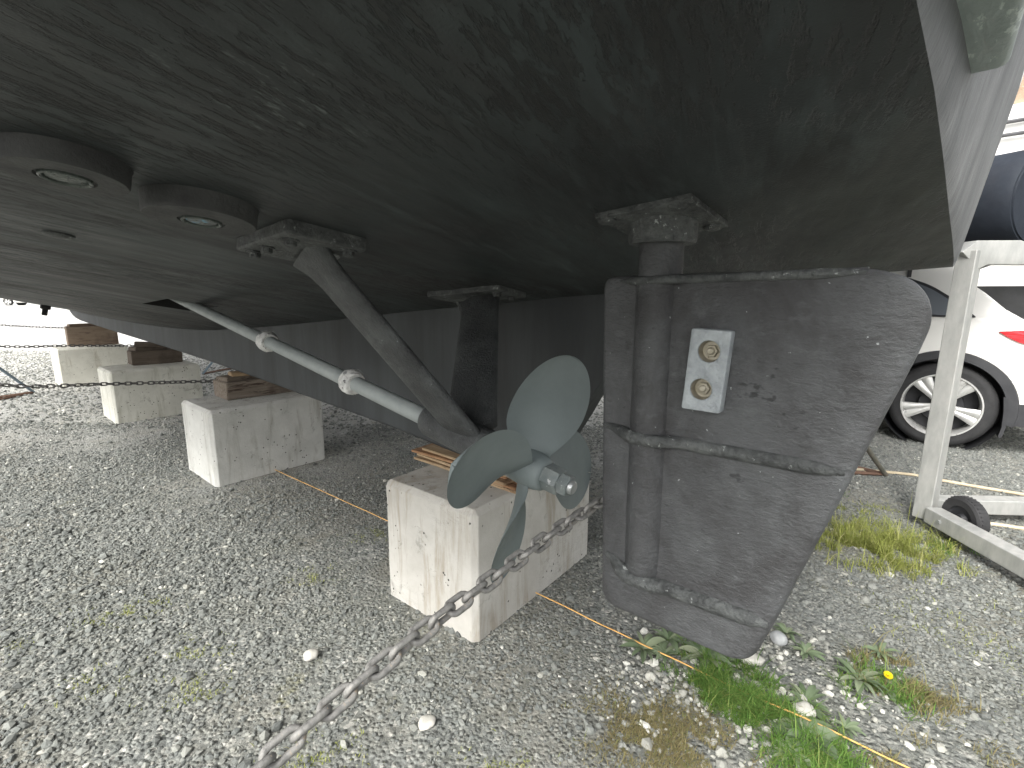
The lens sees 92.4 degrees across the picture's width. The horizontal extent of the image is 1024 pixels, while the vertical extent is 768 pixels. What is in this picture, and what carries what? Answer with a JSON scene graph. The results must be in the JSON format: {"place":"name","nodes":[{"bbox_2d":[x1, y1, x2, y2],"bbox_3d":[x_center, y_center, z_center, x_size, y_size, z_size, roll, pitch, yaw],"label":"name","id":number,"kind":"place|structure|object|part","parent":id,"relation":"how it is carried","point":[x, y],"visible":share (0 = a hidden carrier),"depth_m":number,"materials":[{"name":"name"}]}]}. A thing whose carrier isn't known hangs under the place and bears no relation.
{"place":"outdoors","nodes":[
{"label":"outdoors","id":0,"kind":"place"},
{"bbox_2d":[0,298,26,304],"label":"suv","id":1,"kind":"object","parent":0,"point":[8,302],"visible":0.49,"depth_m":48.15,"materials":[{"name":"white paint"}]},
{"bbox_2d":[3,528,560,767],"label":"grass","id":2,"kind":"structure","parent":0,"point":[184,702],"depth_m":1.66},
{"bbox_2d":[0,303,1023,767],"bbox_3d":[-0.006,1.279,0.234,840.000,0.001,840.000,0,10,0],"label":"ground","id":3,"kind":"structure","parent":0,"point":[390,753],"depth_m":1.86,"materials":[{"name":"grey gravel"}]},
{"bbox_2d":[0,367,34,399],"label":"jack stand","id":4,"kind":"object","parent":3,"relation":"on","point":[4,397],"visible":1,"depth_m":6.17,"materials":[{"name":"blue paint"}]},
{"bbox_2d":[50,343,128,386],"bbox_3d":[-6.204,-0.301,7.246,0.567,0.532,0.803,9,14,40],"label":"concrete block","id":5,"kind":"object","parent":3,"relation":"on","point":[74,365],"depth_m":6.98,"materials":[{"name":"grey concrete"}]},
{"bbox_2d":[64,326,118,345],"bbox_3d":[-6.285,-0.730,7.342,0.305,0.282,0.576,10,14,43],"label":"timber","id":6,"kind":"object","parent":5,"relation":"on","point":[86,335],"visible":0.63,"depth_m":7.21,"materials":[{"name":"brown wood"}]},
{"bbox_2d":[67,323,95,326],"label":"wood shim","id":7,"kind":"object","parent":6,"relation":"on","point":[79,324],"visible":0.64,"depth_m":7.21,"materials":[{"name":"brown wood"}]},
{"bbox_2d":[97,360,202,423],"bbox_3d":[-3.917,0.056,5.347,0.566,0.532,0.803,9,14,40],"label":"concrete block","id":8,"kind":"object","parent":3,"relation":"on","point":[125,404],"depth_m":5.12,"materials":[{"name":"grey concrete"}]},
{"bbox_2d":[127,348,182,365],"bbox_3d":[-3.965,-0.310,5.453,0.246,0.155,0.462,10,14,42],"label":"timber","id":9,"kind":"object","parent":8,"relation":"on","point":[159,356],"visible":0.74,"depth_m":5.35,"materials":[{"name":"brown wood"}]},
{"bbox_2d":[128,346,167,350],"bbox_3d":[-4.005,-0.398,5.405,0.174,0.046,0.319,6,12,28],"label":"wood shim","id":10,"kind":"object","parent":9,"relation":"on","point":[132,348],"visible":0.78,"depth_m":5.31,"materials":[{"name":"brown wood"}]},
{"bbox_2d":[134,341,160,346],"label":"wood shim","id":11,"kind":"object","parent":10,"relation":"on","point":[142,344],"visible":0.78,"depth_m":5.30,"materials":[{"name":"brown wood"}]},
{"bbox_2d":[202,362,229,374],"bbox_3d":[-4.916,-1.124,8.549,0.331,1.696,1.574,3,11,16],"label":"jack stand","id":12,"kind":"object","parent":3,"relation":"on","point":[207,368],"visible":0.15,"depth_m":8.06,"materials":[{"name":"blue paint"}]},
{"bbox_2d":[181,391,324,486],"bbox_3d":[-1.956,0.356,3.756,0.567,0.532,0.803,9,14,40],"label":"concrete block","id":13,"kind":"object","parent":3,"relation":"on","point":[233,441],"depth_m":3.51,"materials":[{"name":"grey concrete"}]},
{"bbox_2d":[213,378,290,400],"bbox_3d":[-1.974,0.006,3.835,0.277,0.132,0.566,9,14,40],"label":"timber","id":14,"kind":"object","parent":13,"relation":"on","point":[245,388],"visible":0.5,"depth_m":3.65,"materials":[{"name":"brown wood"}]},
{"bbox_2d":[216,375,255,381],"bbox_3d":[-2.051,-0.060,3.755,0.163,0.035,0.339,6,12,30],"label":"wood shim","id":15,"kind":"object","parent":14,"relation":"on","point":[227,378],"visible":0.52,"depth_m":3.63,"materials":[{"name":"brown wood"}]},
{"bbox_2d":[228,371,249,376],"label":"wood shim","id":16,"kind":"object","parent":15,"relation":"on","point":[234,373],"visible":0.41,"depth_m":3.65,"materials":[{"name":"brown wood"}]},
{"bbox_2d":[303,648,317,661],"bbox_3d":[-0.727,0.978,1.773,0.051,0.038,0.048,-3,11,-17],"label":"stone","id":17,"kind":"object","parent":3,"relation":"on","point":[311,654],"visible":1,"depth_m":1.76,"materials":[{"name":"white stone"}]},
{"bbox_2d":[418,715,435,730],"bbox_3d":[-0.260,1.036,1.502,0.051,0.020,0.053,0,10,0],"label":"stone","id":18,"kind":"object","parent":3,"relation":"on","point":[426,722],"visible":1,"depth_m":1.49,"materials":[{"name":"white stone"}]},
{"bbox_2d":[386,465,589,641],"bbox_3d":[-0.075,0.633,2.289,0.526,0.532,0.861,8,13,37],"label":"concrete block","id":19,"kind":"object","parent":3,"relation":"on","point":[442,550],"depth_m":1.97,"materials":[{"name":"beige concrete"}]},
{"bbox_2d":[442,468,528,493],"bbox_3d":[-0.153,0.379,2.166,0.601,0.012,0.171,9,14,40],"label":"wood shim","id":20,"kind":"object","parent":19,"relation":"on","point":[508,490],"visible":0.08,"depth_m":1.95,"materials":[{"name":"brown wood"}]},
{"bbox_2d":[414,456,502,487],"bbox_3d":[-0.193,0.364,2.178,0.541,0.012,0.171,8,13,38],"label":"wood shim","id":21,"kind":"object","parent":20,"relation":"on","point":[428,461],"visible":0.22,"depth_m":2.21,"materials":[{"name":"brown wood"}]},
{"bbox_2d":[435,461,516,490],"bbox_3d":[-0.144,0.359,2.142,0.581,0.012,0.171,10,14,42],"label":"wood shim","id":22,"kind":"object","parent":21,"relation":"on","point":[512,486],"visible":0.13,"depth_m":1.92,"materials":[{"name":"brown wood"}]},
{"bbox_2d":[417,453,514,485],"bbox_3d":[-0.178,0.346,2.146,0.551,0.012,0.171,9,14,41],"label":"wood shim","id":23,"kind":"object","parent":22,"relation":"on","point":[501,481],"visible":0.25,"depth_m":1.96,"materials":[{"name":"brown wood"}]},
{"bbox_2d":[411,443,507,478],"bbox_3d":[-0.193,0.330,2.172,0.561,0.012,0.171,8,13,37],"label":"wood shim","id":24,"kind":"object","parent":23,"relation":"on","point":[419,450],"visible":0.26,"depth_m":2.21,"materials":[{"name":"brown wood"}]},
{"bbox_2d":[422,444,507,477],"bbox_3d":[-0.147,0.322,2.147,0.561,0.012,0.171,9,14,40],"label":"wood shim","id":25,"kind":"object","parent":24,"relation":"on","point":[441,451],"visible":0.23,"depth_m":2.21,"materials":[{"name":"brown wood"}]},
{"bbox_2d":[0,0,1023,658],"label":"motor boat","id":26,"kind":"object","parent":25,"relation":"on","point":[490,242],"visible":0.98,"depth_m":0.72,"materials":[{"name":"paint"}]},
{"bbox_2d":[1,324,63,328],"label":"chain","id":27,"kind":"object","parent":26,"relation":"hanging from","point":[30,327],"visible":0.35,"depth_m":8.22,"materials":[{"name":"metal"}]},
{"bbox_2d":[0,344,133,347],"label":"chain","id":28,"kind":"object","parent":26,"relation":"hanging from","point":[24,346],"visible":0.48,"depth_m":5.96,"materials":[{"name":"metal"}]},
{"bbox_2d":[0,379,213,388],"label":"chain","id":29,"kind":"object","parent":26,"relation":"hanging from","point":[81,384],"visible":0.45,"depth_m":3.98,"materials":[{"name":"metal"}]},
{"bbox_2d":[250,496,602,767],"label":"chain","id":30,"kind":"object","parent":26,"relation":"hanging from","point":[395,654],"visible":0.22,"depth_m":0.66,"materials":[{"name":"metal"}]},
{"bbox_2d":[276,470,909,767],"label":"string","id":31,"kind":"object","parent":3,"relation":"on","point":[658,651],"visible":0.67,"depth_m":1.77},
{"bbox_2d":[620,631,665,664],"bbox_3d":[0.494,0.968,1.821,0.167,0.034,0.155,-7,12,-34],"label":"weed","id":32,"kind":"object","parent":3,"relation":"on","point":[648,640],"visible":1,"depth_m":1.82,"materials":[{"name":"green plant"}]},
{"bbox_2d":[648,642,676,662],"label":"weed","id":33,"kind":"object","parent":3,"relation":"on","point":[667,651],"visible":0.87,"depth_m":1.80,"materials":[{"name":"green plant"}]},
{"bbox_2d":[652,627,686,651],"bbox_3d":[0.603,0.966,1.856,0.132,0.027,0.147,0,10,0],"label":"weed","id":34,"kind":"object","parent":3,"relation":"on","point":[668,638],"visible":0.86,"depth_m":1.87,"materials":[{"name":"green plant"}]},
{"bbox_2d":[563,674,780,767],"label":"grass","id":35,"kind":"structure","parent":3,"relation":"on","point":[667,740],"depth_m":1.47,"materials":[{"name":"plant"}]},
{"bbox_2d":[678,640,735,670],"bbox_3d":[0.702,0.976,1.777,0.192,0.037,0.167,9,13,38],"label":"weed","id":36,"kind":"object","parent":3,"relation":"on","point":[691,646],"visible":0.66,"depth_m":1.77,"materials":[{"name":"green plant"}]},
{"bbox_2d":[741,653,764,665],"bbox_3d":[0.857,0.987,1.770,0.098,0.039,0.066,6,12,28],"label":"stone","id":37,"kind":"object","parent":3,"relation":"on","point":[753,658],"visible":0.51,"depth_m":1.75,"materials":[{"name":"white stone"}]},
{"bbox_2d":[656,634,869,763],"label":"grass","id":38,"kind":"structure","parent":3,"relation":"on","point":[754,708],"depth_m":1.59,"materials":[{"name":"green plant"}]},
{"bbox_2d":[593,616,948,767],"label":"gravel","id":39,"kind":"structure","parent":3,"relation":"on","point":[720,751],"depth_m":1.61,"materials":[{"name":"stone"}]},
{"bbox_2d":[769,630,787,645],"bbox_3d":[1.017,0.965,1.866,0.062,0.049,0.060,0,10,0],"label":"stone","id":40,"kind":"object","parent":3,"relation":"on","point":[778,637],"visible":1,"depth_m":1.85,"materials":[{"name":"grey stone"}]},
{"bbox_2d":[774,622,801,641],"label":"weed","id":41,"kind":"object","parent":3,"relation":"on","point":[785,630],"visible":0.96,"depth_m":1.91,"materials":[{"name":"green plant"}]},
{"bbox_2d":[771,735,810,767],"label":"weed","id":42,"kind":"object","parent":3,"relation":"on","point":[796,751],"visible":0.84,"depth_m":1.40,"materials":[{"name":"green plant"}]},
{"bbox_2d":[793,701,815,716],"bbox_3d":[0.921,1.027,1.544,0.066,0.043,0.054,-2,11,-11],"label":"stone","id":43,"kind":"object","parent":3,"relation":"on","point":[806,707],"visible":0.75,"depth_m":1.53,"materials":[{"name":"white stone"}]},
{"bbox_2d":[773,716,841,759],"bbox_3d":[0.879,1.035,1.466,0.177,0.034,0.147,5,11,25],"label":"weed","id":44,"kind":"object","parent":3,"relation":"on","point":[805,722],"visible":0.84,"depth_m":1.46,"materials":[{"name":"green plant"}]},
{"bbox_2d":[786,681,830,722],"bbox_3d":[0.953,1.019,1.581,0.133,0.024,0.164,8,13,37],"label":"weed","id":45,"kind":"object","parent":3,"relation":"on","point":[811,691],"visible":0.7,"depth_m":1.60,"materials":[{"name":"green plant"}]},
{"bbox_2d":[791,641,825,661],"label":"weed","id":46,"kind":"object","parent":3,"relation":"on","point":[806,650],"visible":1,"depth_m":1.80,"materials":[{"name":"green plant"}]},
{"bbox_2d":[746,698,892,767],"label":"grass","id":47,"kind":"structure","parent":3,"relation":"on","point":[817,755],"depth_m":1.39,"materials":[{"name":"green plant"}]},
{"bbox_2d":[831,712,865,739],"bbox_3d":[1.021,1.040,1.493,0.094,0.015,0.104,0,10,0],"label":"weed","id":48,"kind":"object","parent":3,"relation":"on","point":[852,726],"visible":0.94,"depth_m":1.49,"materials":[{"name":"green plant"}]},
{"bbox_2d":[832,657,889,697],"bbox_3d":[1.182,0.997,1.667,0.158,0.038,0.174,5,11,25],"label":"weed","id":49,"kind":"object","parent":3,"relation":"on","point":[859,686],"visible":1,"depth_m":1.67,"materials":[{"name":"green plant"}]},
{"bbox_2d":[854,447,887,476],"bbox_3d":[1.842,-0.025,3.384,1.526,1.454,1.039,-8,13,-39],"label":"jack stand","id":50,"kind":"object","parent":3,"relation":"on","point":[877,463],"visible":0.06,"depth_m":3.58,"materials":[{"name":"brown metal"}]},
{"bbox_2d":[838,498,911,518],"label":"grass","id":51,"kind":"structure","parent":3,"relation":"on","point":[861,511],"depth_m":3.02,"materials":[{"name":"green plant"}]},
{"bbox_2d":[862,642,899,661],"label":"weed","id":52,"kind":"object","parent":3,"relation":"on","point":[883,645],"visible":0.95,"depth_m":1.80,"materials":[{"name":"green plant"}]},
{"bbox_2d":[873,671,904,703],"bbox_3d":[1.252,0.994,1.637,0.110,0.068,0.092,-6,12,-31],"label":"dandelion","id":53,"kind":"object","parent":3,"relation":"on","point":[888,675],"visible":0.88,"depth_m":1.63,"materials":[{"name":"yellow plant"}]},
{"bbox_2d":[758,722,1023,767],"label":"grass","id":54,"kind":"structure","parent":3,"relation":"on","point":[893,758],"depth_m":1.41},
{"bbox_2d":[814,491,993,584],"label":"grass","id":55,"kind":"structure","parent":3,"relation":"on","point":[882,543],"depth_m":2.54,"materials":[{"name":"green plant"}]},
{"bbox_2d":[821,627,991,725],"bbox_3d":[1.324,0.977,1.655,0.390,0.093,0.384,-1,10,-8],"label":"grass","id":56,"kind":"structure","parent":3,"relation":"on","point":[927,700],"depth_m":1.61,"materials":[{"name":"green plant"}]},
{"bbox_2d":[820,573,1023,741],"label":"grass","id":57,"kind":"structure","parent":3,"relation":"on","point":[955,628],"depth_m":1.93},
{"bbox_2d":[856,468,1023,495],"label":"pipe","id":58,"kind":"object","parent":3,"relation":"on","point":[961,484],"visible":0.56,"depth_m":3.41,"materials":[{"name":"beige plastic"}]},
{"bbox_2d":[900,531,984,560],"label":"grass","id":59,"kind":"structure","parent":3,"relation":"on","point":[950,548],"depth_m":2.55,"materials":[{"name":"green plant"}]},
{"bbox_2d":[884,265,1023,449],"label":"suv","id":60,"kind":"object","parent":3,"relation":"on","point":[990,401],"visible":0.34,"depth_m":4.17,"materials":[{"name":"white paint"}]},
{"bbox_3d":[3.594,-0.796,4.335,0.716,0.354,0.211,9,14,40],"label":"window","id":61,"kind":"part","parent":60,"relation":"part of","materials":[{"name":"grey glass"}]},
{"bbox_2d":[912,240,1023,578],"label":"boat dolly","id":62,"kind":"object","parent":3,"relation":"on","point":[964,519],"visible":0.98,"depth_m":2.61,"materials":[{"name":"metal"}]},
{"bbox_2d":[964,150,1023,241],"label":"inflatable dinghy","id":63,"kind":"object","parent":62,"relation":"on","point":[999,213],"visible":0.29,"depth_m":2.68,"materials":[{"name":"grey rubber"}]},
{"bbox_2d":[977,76,1023,285],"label":"yacht","id":64,"kind":"object","parent":3,"relation":"on","point":[1012,139],"depth_m":7.20,"materials":[{"name":"white paint"}]},
{"bbox_2d":[990,522,1023,529],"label":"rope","id":65,"kind":"object","parent":3,"relation":"on","point":[1008,525],"visible":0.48,"depth_m":2.79,"materials":[{"name":"beige fabric"}]},
{"bbox_2d":[0,350,1023,432],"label":"gravel","id":66,"kind":"structure","parent":0,"point":[11,405],"depth_m":5.97,"materials":[{"name":"stone"}]}
]}

